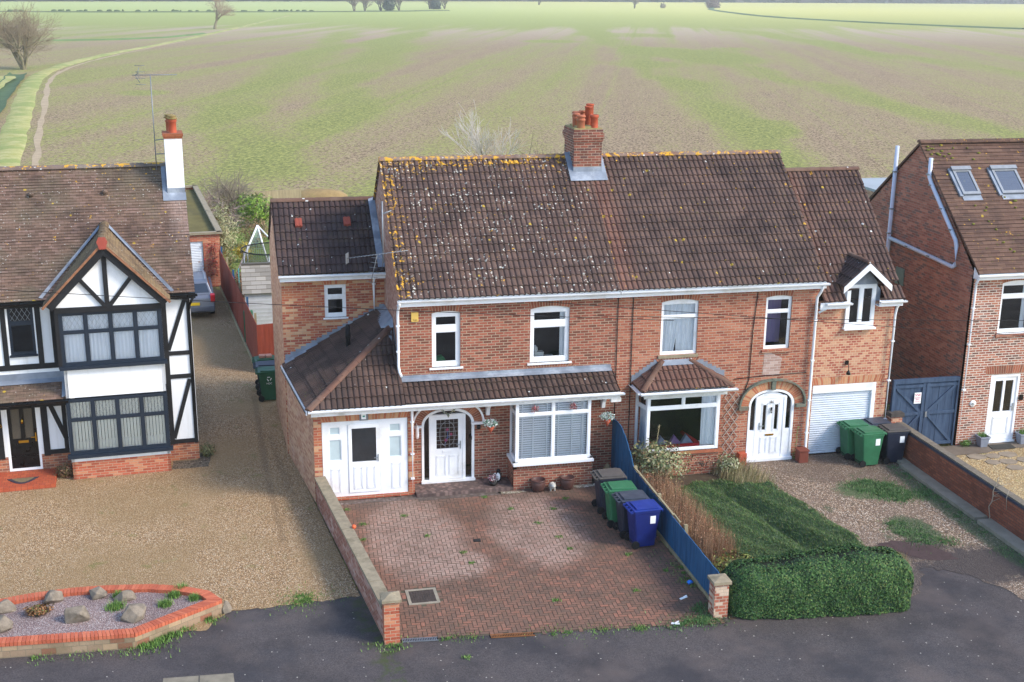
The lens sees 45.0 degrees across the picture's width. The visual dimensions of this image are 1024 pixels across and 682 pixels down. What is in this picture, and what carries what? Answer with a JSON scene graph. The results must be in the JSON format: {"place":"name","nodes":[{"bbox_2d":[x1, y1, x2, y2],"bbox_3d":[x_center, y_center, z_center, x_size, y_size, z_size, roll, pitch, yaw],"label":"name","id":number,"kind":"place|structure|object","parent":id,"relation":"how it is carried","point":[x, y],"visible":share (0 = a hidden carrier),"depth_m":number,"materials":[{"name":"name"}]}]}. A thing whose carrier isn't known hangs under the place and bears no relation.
{"place":"outdoors","nodes":[
{"label":"outdoors","id":0,"kind":"place"},
{"bbox_2d":[32,41,184,165],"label":"field track","id":1,"kind":"structure","parent":0,"point":[37,154],"depth_m":129.35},
{"bbox_2d":[226,221,269,281],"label":"side garden ground","id":2,"kind":"structure","parent":0,"point":[259,257],"depth_m":64.49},
{"bbox_2d":[230,189,271,226],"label":"evergreen bush","id":3,"kind":"object","parent":2,"relation":"on","point":[254,209],"visible":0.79,"depth_m":69.52,"materials":[{"name":"green plant"}]},
{"bbox_2d":[234,225,268,277],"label":"swing frame","id":4,"kind":"object","parent":2,"relation":"on","point":[257,227],"visible":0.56,"depth_m":56.70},
{"bbox_2d":[237,213,268,247],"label":"brown shrub","id":5,"kind":"object","parent":2,"relation":"on","point":[257,239],"visible":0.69,"depth_m":64.13,"materials":[{"name":"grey plant"}]},
{"bbox_2d":[241,262,272,324],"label":"shed","id":6,"kind":"structure","parent":2,"relation":"on","point":[256,281],"depth_m":47.13,"materials":[{"name":"wood"}]},
{"bbox_2d":[0,289,673,320],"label":"overhead cable","id":7,"kind":"object","parent":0,"point":[331,307],"visible":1,"depth_m":28.84,"materials":[{"name":"black rubber"}]},
{"bbox_2d":[268,103,624,501],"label":"semi detached house","id":8,"kind":"structure","parent":0,"point":[364,397],"depth_m":33.67,"materials":[{"name":"red brick"}]},
{"bbox_2d":[323,284,347,319],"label":"window","id":9,"kind":"structure","parent":8,"relation":"in","point":[337,315],"depth_m":35.22,"materials":[{"name":"white plastic"}]},
{"bbox_2d":[348,422,380,492],"bbox_3d":[-3.898,3.091,32.688,0.820,1.920,0.100,-3,16,-12],"label":"porch door","id":10,"kind":"structure","parent":8,"relation":"in","point":[363,438],"depth_m":32.70,"materials":[{"name":"white plastic"}]},
{"bbox_2d":[429,311,462,369],"bbox_3d":[-1.761,-0.036,32.935,0.910,1.600,0.180,-3,16,-12],"label":"window","id":11,"kind":"structure","parent":8,"relation":"in","point":[442,365],"depth_m":32.94,"materials":[{"name":"white plastic"}]},
{"bbox_2d":[432,416,462,479],"bbox_3d":[-1.762,2.913,33.756,0.840,1.800,0.094,-3,16,-12],"label":"door","id":12,"kind":"structure","parent":8,"relation":"in","point":[447,432],"depth_m":33.76,"materials":[{"name":"white plastic"}]},
{"bbox_2d":[507,405,518,463],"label":"bay side window","id":13,"kind":"structure","parent":8,"relation":"in","point":[510,455],"depth_m":33.88,"materials":[{"name":"white plastic"}]},
{"bbox_2d":[527,306,571,364],"bbox_3d":[1.012,-0.178,33.556,1.240,1.630,0.210,-3,16,-12],"label":"window","id":14,"kind":"structure","parent":8,"relation":"in","point":[563,322],"depth_m":33.57,"materials":[{"name":"white plastic"}]},
{"bbox_2d":[512,400,593,466],"bbox_3d":[1.061,2.347,33.714,2.250,1.850,0.800,-3,16,-12],"label":"bay window","id":15,"kind":"structure","parent":8,"relation":"in","point":[556,412],"depth_m":33.56,"materials":[{"name":"white plastic"}]},
{"bbox_2d":[0,1,1023,590],"bbox_3d":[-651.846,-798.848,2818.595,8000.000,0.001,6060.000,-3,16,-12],"label":"ground","id":16,"kind":"structure","parent":0,"point":[334,101],"depth_m":180.67,"materials":[{"name":"plant"}]},
{"bbox_2d":[0,72,26,112],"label":"ditch","id":17,"kind":"object","parent":16,"relation":"on","point":[7,90],"visible":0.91,"depth_m":159.18,"materials":[{"name":"green plant"}]},
{"bbox_2d":[0,0,63,69],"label":"bare tree","id":18,"kind":"object","parent":16,"relation":"on","point":[22,32],"visible":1,"depth_m":192.60,"materials":[{"name":"brown plant"}]},
{"bbox_2d":[0,65,199,492],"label":"mock tudor house","id":19,"kind":"structure","parent":16,"relation":"on","point":[92,385],"depth_m":34.12,"materials":[{"name":"red brick"}]},
{"bbox_2d":[6,308,37,357],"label":"window","id":20,"kind":"structure","parent":19,"relation":"in","point":[26,322],"depth_m":33.36,"materials":[{"name":"black glass"}]},
{"bbox_2d":[6,408,40,468],"bbox_3d":[-13.470,2.626,34.114,0.730,1.850,0.103,-4,17,-16],"label":"door","id":21,"kind":"structure","parent":19,"relation":"in","point":[22,427],"depth_m":34.13,"materials":[{"name":"black wood"}]},
{"bbox_2d":[58,308,167,370],"bbox_3d":[-10.760,-0.067,33.287,2.780,1.560,0.223,-4,17,-16],"label":"bay window","id":22,"kind":"structure","parent":19,"relation":"in","point":[122,338],"depth_m":33.34,"materials":[{"name":"black glass"}]},
{"bbox_2d":[66,392,173,459],"bbox_3d":[-10.784,2.314,33.963,2.780,1.670,0.214,-4,17,-16],"label":"bay window","id":23,"kind":"structure","parent":19,"relation":"in","point":[93,451],"depth_m":34.01,"materials":[{"name":"black glass"}]},
{"bbox_2d":[16,33,206,40],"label":"field margin","id":24,"kind":"object","parent":16,"relation":"on","point":[124,38],"visible":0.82,"depth_m":300.33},
{"bbox_2d":[0,15,291,165],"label":"field verge","id":25,"kind":"structure","parent":16,"relation":"on","point":[15,127],"depth_m":132.23,"materials":[{"name":"green plant"}]},
{"bbox_2d":[0,290,359,638],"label":"gravel drive","id":26,"kind":"structure","parent":16,"relation":"on","point":[237,523],"depth_m":31.50,"materials":[{"name":"gravel"}]},
{"bbox_2d":[53,461,72,477],"bbox_3d":[-12.311,3.536,34.184,0.682,0.486,0.502,-3,16,-12],"label":"shrub","id":27,"kind":"object","parent":26,"relation":"on","point":[65,469],"visible":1,"depth_m":34.11,"materials":[{"name":"brown plant"}]},
{"bbox_2d":[0,584,222,657],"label":"raised planter","id":28,"kind":"object","parent":26,"relation":"on","point":[25,635],"visible":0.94,"depth_m":26.01,"materials":[{"name":"gravel"}]},
{"bbox_2d":[0,613,12,633],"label":"boulder","id":29,"kind":"object","parent":28,"relation":"on","point":[6,623],"visible":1,"depth_m":25.51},
{"bbox_2d":[0,599,16,613],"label":"boulder","id":30,"kind":"object","parent":28,"relation":"on","point":[7,606],"visible":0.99,"depth_m":26.31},
{"bbox_2d":[23,602,53,616],"bbox_3d":[-10.068,5.698,26.244,0.672,0.264,0.492,-3,16,-12],"label":"shrub","id":31,"kind":"object","parent":28,"relation":"on","point":[38,609],"visible":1,"depth_m":26.17,"materials":[{"name":"brown plant"}]},
{"bbox_2d":[43,590,63,603],"bbox_3d":[-9.930,5.530,26.783,0.424,0.257,0.350,-3,16,-12],"label":"boulder","id":32,"kind":"object","parent":28,"relation":"on","point":[53,596],"visible":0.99,"depth_m":26.72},
{"bbox_2d":[64,605,89,623],"bbox_3d":[-9.075,5.716,26.027,0.676,0.337,0.435,-3,16,-12],"label":"boulder","id":33,"kind":"object","parent":28,"relation":"on","point":[76,614],"visible":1,"depth_m":25.87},
{"bbox_2d":[113,590,136,602],"bbox_3d":[-8.410,5.523,26.884,0.481,0.246,0.248,-9,19,-31],"label":"boulder","id":34,"kind":"object","parent":28,"relation":"on","point":[126,595],"visible":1,"depth_m":26.82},
{"bbox_2d":[120,603,145,622],"bbox_3d":[-7.979,5.714,26.083,0.553,0.331,0.441,-3,16,-12],"label":"boulder","id":35,"kind":"object","parent":28,"relation":"on","point":[134,613],"visible":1,"depth_m":25.96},
{"bbox_2d":[172,453,210,468],"bbox_3d":[-9.185,3.436,35.486,1.061,0.001,1.150,-3,16,-12],"label":"planting strip","id":36,"kind":"object","parent":26,"relation":"on","point":[202,461],"visible":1,"depth_m":35.29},
{"bbox_2d":[189,270,214,312],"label":"parked car","id":37,"kind":"object","parent":26,"relation":"on","point":[204,292],"visible":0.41,"depth_m":50.51,"materials":[{"name":"silver metal"}]},
{"bbox_2d":[219,247,273,360],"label":"timber fence","id":38,"kind":"object","parent":26,"relation":"on","point":[260,339],"visible":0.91,"depth_m":46.82,"materials":[{"name":"brown wood"}]},
{"bbox_2d":[255,366,275,401],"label":"wheelie bin","id":39,"kind":"object","parent":26,"relation":"on","point":[266,374],"visible":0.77,"depth_m":40.50,"materials":[{"name":"green plastic"}]},
{"bbox_2d":[252,581,347,620],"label":"weeds","id":40,"kind":"object","parent":26,"relation":"on","point":[306,597],"visible":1,"depth_m":27.50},
{"bbox_2d":[185,185,222,286],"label":"garage","id":41,"kind":"structure","parent":16,"relation":"on","point":[204,227],"depth_m":55.91,"materials":[{"name":"red brick"}]},
{"bbox_2d":[190,241,203,271],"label":"roller door","id":42,"kind":"structure","parent":41,"relation":"in","point":[196,247],"depth_m":55.44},
{"bbox_2d":[205,0,236,28],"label":"bare tree","id":43,"kind":"object","parent":16,"relation":"on","point":[217,12],"visible":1,"depth_m":379.03,"materials":[{"name":"brown plant"}]},
{"bbox_2d":[0,10,449,12],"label":"field margin","id":44,"kind":"object","parent":16,"relation":"on","point":[224,11],"visible":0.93,"depth_m":600.63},
{"bbox_2d":[202,188,247,233],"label":"bare shrub","id":45,"kind":"object","parent":16,"relation":"on","point":[214,210],"visible":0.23,"depth_m":67.42,"materials":[{"name":"grey plant"}]},
{"bbox_2d":[211,197,239,261],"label":"creeper bush","id":46,"kind":"object","parent":16,"relation":"on","point":[224,220],"visible":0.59,"depth_m":60.45,"materials":[{"name":"green plant"}]},
{"bbox_2d":[190,159,263,224],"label":"bare shrub","id":47,"kind":"object","parent":16,"relation":"on","point":[226,189],"visible":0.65,"depth_m":70.52,"materials":[{"name":"brown plant"}]},
{"bbox_2d":[252,189,300,206],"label":"timber fence","id":48,"kind":"object","parent":16,"relation":"on","point":[292,193],"visible":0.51,"depth_m":76.31,"materials":[{"name":"brown wood"}]},
{"bbox_2d":[301,188,347,197],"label":"earth mound","id":49,"kind":"object","parent":16,"relation":"on","point":[310,193],"visible":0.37,"depth_m":77.92,"materials":[{"name":"soil"}]},
{"bbox_2d":[438,99,534,154],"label":"bare tree","id":50,"kind":"object","parent":16,"relation":"on","point":[478,143],"visible":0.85,"depth_m":72.42,"materials":[{"name":"grey plant"}]},
{"bbox_2d":[0,0,1023,3],"bbox_3d":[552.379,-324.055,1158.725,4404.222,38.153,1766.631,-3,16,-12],"label":"distant wood","id":51,"kind":"object","parent":16,"relation":"on","point":[899,1],"visible":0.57,"depth_m":1347.98,"materials":[{"name":"plant"}]},
{"bbox_2d":[640,467,744,619],"bbox_3d":[5.906,4.799,31.302,4.425,0.001,8.931,-3,16,-12],"label":"soil bed","id":52,"kind":"object","parent":16,"relation":"on","point":[687,480],"visible":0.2,"depth_m":34.60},
{"bbox_2d":[631,438,696,485],"bbox_3d":[4.001,3.360,33.646,1.965,1.464,2.169,-3,16,-12],"label":"variegated shrub","id":53,"kind":"object","parent":52,"relation":"on","point":[662,461],"visible":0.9,"depth_m":33.41,"materials":[{"name":"green plant"}]},
{"bbox_2d":[611,417,719,599],"bbox_3d":[3.709,4.024,30.922,0.180,1.685,8.220,-3,16,-12],"label":"timber fence","id":54,"kind":"object","parent":52,"relation":"on","point":[685,550],"visible":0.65,"depth_m":30.22,"materials":[{"name":"blue wood"}]},
{"bbox_2d":[635,464,742,567],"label":"dry grass","id":55,"kind":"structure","parent":52,"relation":"on","point":[713,546],"depth_m":30.35,"materials":[{"name":"plant"}]},
{"bbox_2d":[641,470,735,556],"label":"seed heads","id":56,"kind":"object","parent":55,"relation":"attached to","point":[687,511],"visible":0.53,"depth_m":30.81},
{"bbox_2d":[713,451,744,474],"bbox_3d":[6.086,3.454,34.928,0.928,0.626,0.916,-3,16,-12],"label":"shrub","id":57,"kind":"object","parent":52,"relation":"on","point":[727,460],"visible":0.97,"depth_m":34.81,"materials":[{"name":"green plant"}]},
{"bbox_2d":[711,546,755,572],"bbox_3d":[5.217,5.213,28.323,1.511,0.858,1.525,9,18,26],"label":"yellow green shrub","id":58,"kind":"object","parent":52,"relation":"on","point":[723,564],"visible":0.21,"depth_m":28.52,"materials":[{"name":"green plant"}]},
{"bbox_2d":[710,453,786,485],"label":"dry grass","id":59,"kind":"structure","parent":52,"relation":"on","point":[750,474],"depth_m":34.51,"materials":[{"name":"plant"}]},
{"bbox_2d":[720,543,913,619],"bbox_3d":[6.743,5.231,27.462,4.402,1.338,1.428,-1,16,-7],"label":"hedge","id":60,"kind":"object","parent":52,"relation":"on","point":[847,579],"visible":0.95,"depth_m":26.96,"materials":[{"name":"green plant"}]},
{"bbox_2d":[593,150,907,476],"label":"semi detached house","id":61,"kind":"structure","parent":16,"relation":"on","point":[751,233],"depth_m":35.27,"materials":[{"name":"orange brick"}]},
{"bbox_2d":[634,392,647,450],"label":"bay side window","id":62,"kind":"structure","parent":61,"relation":"in","point":[643,408],"depth_m":34.58,"materials":[{"name":"white plastic"}]},
{"bbox_2d":[660,299,697,354],"bbox_3d":[4.614,-0.413,34.371,1.080,1.590,0.111,-3,16,-12],"label":"window","id":63,"kind":"structure","parent":61,"relation":"in","point":[684,330],"depth_m":34.41,"materials":[{"name":"white plastic"}]},
{"bbox_2d":[640,395,720,453],"bbox_3d":[4.697,2.258,34.690,2.170,1.760,0.670,-3,16,-12],"label":"bay window","id":64,"kind":"structure","parent":61,"relation":"in","point":[710,405],"depth_m":34.58,"materials":[{"name":"white plastic"}]},
{"bbox_2d":[722,392,739,455],"bbox_3d":[6.253,2.381,35.408,0.476,1.932,0.018,-3,16,-12],"label":"trellis","id":65,"kind":"object","parent":61,"relation":"attached to","point":[731,424],"visible":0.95,"depth_m":35.39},
{"bbox_2d":[755,398,783,457],"bbox_3d":[7.448,2.505,35.784,0.780,1.800,0.094,-3,16,-12],"label":"door","id":66,"kind":"structure","parent":61,"relation":"in","point":[769,426],"depth_m":35.79,"materials":[{"name":"white plastic"}]},
{"bbox_2d":[763,295,791,348],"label":"window","id":67,"kind":"structure","parent":61,"relation":"in","point":[773,309],"depth_m":35.33,"materials":[{"name":"white plastic"}]},
{"bbox_2d":[808,382,875,453],"bbox_3d":[9.685,2.270,36.400,2.010,2.140,0.090,-3,16,-12],"label":"garage door","id":68,"kind":"structure","parent":61,"relation":"in","point":[831,404],"depth_m":36.35,"materials":[{"name":"white plastic"}]},
{"bbox_2d":[842,284,876,330],"bbox_3d":[9.983,-0.976,35.416,0.980,1.310,0.180,-3,16,-12],"label":"dormer window","id":69,"kind":"structure","parent":61,"relation":"in","point":[851,326],"depth_m":35.45,"materials":[{"name":"white plastic"}]},
{"bbox_2d":[708,7,1023,28],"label":"ditch","id":70,"kind":"object","parent":16,"relation":"on","point":[712,9],"visible":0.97,"depth_m":533.88,"materials":[{"name":"green plant"}]},
{"bbox_2d":[862,178,885,196],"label":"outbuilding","id":71,"kind":"structure","parent":16,"relation":"on","point":[871,185],"depth_m":71.31,"materials":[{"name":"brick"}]},
{"bbox_2d":[742,453,1023,598],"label":"gravel yard","id":72,"kind":"structure","parent":16,"relation":"on","point":[813,482],"depth_m":32.38,"materials":[{"name":"gravel"}]},
{"bbox_2d":[795,447,809,462],"bbox_3d":[8.414,3.307,35.917,0.320,0.385,0.320,-3,16,-12],"label":"planter box","id":73,"kind":"object","parent":72,"relation":"on","point":[801,454],"visible":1,"depth_m":35.81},
{"bbox_2d":[836,419,870,459],"bbox_3d":[9.976,2.879,36.264,0.831,1.050,0.620,-3,16,-12],"label":"wheelie bin","id":74,"kind":"object","parent":72,"relation":"on","point":[846,448],"visible":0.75,"depth_m":36.08,"materials":[{"name":"green plastic"}]},
{"bbox_2d":[850,425,886,467],"bbox_3d":[10.248,3.040,35.712,0.831,1.050,0.620,-3,16,-14],"label":"wheelie bin","id":75,"kind":"object","parent":72,"relation":"on","point":[868,440],"visible":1,"depth_m":35.50,"materials":[{"name":"green plastic"}]},
{"bbox_2d":[836,476,927,507],"bbox_3d":[10.413,4.066,33.908,3.115,0.072,2.258,-3,16,-12],"label":"grass patch","id":76,"kind":"object","parent":72,"relation":"on","point":[882,490],"visible":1,"depth_m":33.89,"materials":[{"name":"plant"}]},
{"bbox_2d":[877,423,910,463],"bbox_3d":[11.030,2.977,35.963,0.831,1.050,0.620,-2,16,-11],"label":"wheelie bin","id":77,"kind":"object","parent":72,"relation":"on","point":[893,443],"visible":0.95,"depth_m":35.73,"materials":[{"name":"black plastic"}]},
{"bbox_2d":[878,540,958,559],"bbox_3d":[9.938,5.138,30.271,1.941,0.001,0.851,7,17,22],"label":"bare soil patch","id":78,"kind":"object","parent":72,"relation":"on","point":[933,553],"visible":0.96,"depth_m":30.29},
{"bbox_2d":[876,510,963,551],"bbox_3d":[10.199,4.791,31.405,2.074,0.048,2.594,-3,16,-12],"label":"grass patch","id":79,"kind":"object","parent":72,"relation":"on","point":[924,536],"visible":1,"depth_m":31.14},
{"bbox_2d":[884,409,1023,540],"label":"garden wall","id":80,"kind":"structure","parent":72,"relation":"on","point":[968,483],"depth_m":33.17,"materials":[{"name":"red brick"}]},
{"bbox_2d":[888,463,1023,563],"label":"grass patch","id":81,"kind":"object","parent":72,"relation":"on","point":[931,492],"visible":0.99,"depth_m":32.79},
{"bbox_2d":[896,457,1023,556],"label":"kerb","id":82,"kind":"structure","parent":72,"relation":"on","point":[1003,534],"depth_m":32.64,"materials":[{"name":"concrete"}]},
{"bbox_2d":[869,138,1023,444],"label":"brick house","id":83,"kind":"structure","parent":16,"relation":"on","point":[949,214],"depth_m":37.51,"materials":[{"name":"red brick"}]},
{"bbox_2d":[890,376,960,444],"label":"double gate","id":84,"kind":"structure","parent":83,"relation":"attached to","point":[927,406],"depth_m":36.81,"materials":[{"name":"blue wood"}]},
{"bbox_2d":[987,376,1017,437],"bbox_3d":[14.777,2.007,37.351,0.840,1.970,0.110,-3,16,-12],"label":"door","id":85,"kind":"structure","parent":83,"relation":"in","point":[1003,388],"depth_m":37.37,"materials":[{"name":"white plastic"}]},
{"bbox_2d":[997,280,1023,333],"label":"window","id":86,"kind":"structure","parent":83,"relation":"in","point":[1020,329],"depth_m":36.54,"materials":[{"name":"white plastic"}]},
{"bbox_2d":[955,448,1023,498],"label":"gravel forecourt","id":87,"kind":"structure","parent":16,"relation":"on","point":[1007,476],"depth_m":35.42,"materials":[{"name":"gravel"}]},
{"bbox_2d":[941,441,1023,454],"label":"doorstep slab","id":88,"kind":"structure","parent":87,"relation":"on","point":[964,450],"depth_m":37.07,"materials":[{"name":"concrete"}]},
{"bbox_2d":[966,451,1023,469],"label":"crazy paving","id":89,"kind":"structure","parent":87,"relation":"on","point":[1000,461],"depth_m":36.28,"materials":[{"name":"stone"}]},
{"bbox_2d":[0,567,1023,681],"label":"road","id":90,"kind":"structure","parent":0,"point":[949,626],"depth_m":25.52,"materials":[{"name":"asphalt"}]},
{"bbox_2d":[113,614,235,659],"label":"weeds","id":91,"kind":"object","parent":90,"relation":"on","point":[157,641],"visible":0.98,"depth_m":25.72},
{"bbox_2d":[163,673,233,681],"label":"chamber cover","id":92,"kind":"object","parent":90,"relation":"on","point":[228,677],"visible":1,"depth_m":24.38,"materials":[{"name":"concrete"}]},
{"bbox_2d":[314,476,401,644],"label":"garden wall","id":93,"kind":"structure","parent":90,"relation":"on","point":[382,602],"depth_m":27.92,"materials":[{"name":"brick"}]},
{"bbox_2d":[524,619,661,645],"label":"weeds","id":94,"kind":"object","parent":90,"relation":"on","point":[639,627],"visible":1,"depth_m":26.36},
{"bbox_2d":[340,476,723,639],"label":"block paving","id":95,"kind":"structure","parent":0,"point":[460,569],"depth_m":29.28,"materials":[{"name":"brick"}]},
{"bbox_2d":[339,491,501,504],"bbox_3d":[-2.524,4.204,33.062,4.528,0.022,0.380,-3,16,-12],"label":"paving edge","id":96,"kind":"object","parent":95,"relation":"on","point":[387,499],"visible":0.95,"depth_m":33.03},
{"bbox_2d":[343,495,670,659],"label":"paving weeds","id":97,"kind":"object","parent":95,"relation":"on","point":[472,562],"visible":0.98,"depth_m":30.54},
{"bbox_2d":[531,476,545,492],"bbox_3d":[0.710,3.909,33.603,0.410,0.340,0.410,-3,16,-12],"label":"plant pot","id":98,"kind":"object","parent":95,"relation":"on","point":[538,484],"visible":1,"depth_m":33.48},
{"bbox_2d":[560,474,574,489],"bbox_3d":[1.508,3.865,33.787,0.410,0.340,0.410,-3,16,-12],"label":"plant pot","id":99,"kind":"object","parent":95,"relation":"on","point":[567,482],"visible":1,"depth_m":33.66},
{"bbox_2d":[590,468,626,513],"bbox_3d":[2.500,3.917,32.348,0.831,1.050,0.620,-3,16,-12],"label":"wheelie bin","id":100,"kind":"object","parent":95,"relation":"on","point":[600,476],"visible":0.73,"depth_m":32.13,"materials":[{"name":"black plastic"}]},
{"bbox_2d":[600,480,636,527],"bbox_3d":[2.708,4.149,31.547,0.831,1.050,0.620,-2,16,-10],"label":"wheelie bin","id":101,"kind":"object","parent":95,"relation":"on","point":[609,488],"visible":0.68,"depth_m":31.35,"materials":[{"name":"green plastic"}]},
{"bbox_2d":[611,489,649,538],"bbox_3d":[2.950,4.322,30.948,0.831,1.050,0.620,-3,16,-13],"label":"wheelie bin","id":102,"kind":"object","parent":95,"relation":"on","point":[621,524],"visible":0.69,"depth_m":30.75,"materials":[{"name":"black plastic"}]},
{"bbox_2d":[623,499,662,549],"bbox_3d":[3.187,4.491,30.368,0.831,1.050,0.620,-4,17,-16],"label":"wheelie bin","id":103,"kind":"object","parent":95,"relation":"on","point":[643,517],"visible":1,"depth_m":30.15,"materials":[{"name":"blue plastic"}]},
{"bbox_2d":[644,601,740,636],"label":"weeds","id":104,"kind":"object","parent":95,"relation":"on","point":[702,619],"visible":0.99,"depth_m":26.81,"materials":[{"name":"green plant"}]},
{"bbox_2d":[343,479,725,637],"bbox_3d":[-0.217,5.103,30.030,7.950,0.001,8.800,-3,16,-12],"label":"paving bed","id":105,"kind":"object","parent":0,"point":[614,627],"visible":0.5,"depth_m":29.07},
{"bbox_2d":[405,587,439,604],"bbox_3d":[-2.008,5.734,27.747,0.700,0.032,0.720,-3,16,-12],"label":"manhole cover","id":106,"kind":"object","parent":105,"relation":"on","point":[422,596],"visible":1,"depth_m":27.73,"materials":[{"name":"metal"}]},
{"bbox_2d":[707,573,731,617],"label":"brick pillar","id":107,"kind":"structure","parent":105,"relation":"on","point":[718,595],"depth_m":26.84,"materials":[{"name":"brick"}]},
{"bbox_2d":[649,431,699,447],"bbox_3d":[4.505,2.761,35.023,1.536,0.315,0.835,-3,16,-12],"label":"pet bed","id":108,"kind":"object","parent":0,"point":[685,440],"visible":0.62,"depth_m":34.88,"materials":[{"name":"red fabric"}]},
{"bbox_2d":[674,478,864,560],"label":"lawn","id":109,"kind":"structure","parent":0,"point":[800,539],"depth_m":31.31,"materials":[{"name":"plant"}]},
{"bbox_2d":[538,301,1023,335],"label":"overhead cable","id":110,"kind":"object","parent":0,"point":[776,318],"visible":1,"depth_m":31.49,"materials":[{"name":"black rubber"}]},
{"bbox_2d":[615,316,1023,320],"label":"overhead cable","id":111,"kind":"object","parent":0,"point":[830,319],"visible":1,"depth_m":31.90,"materials":[{"name":"black rubber"}]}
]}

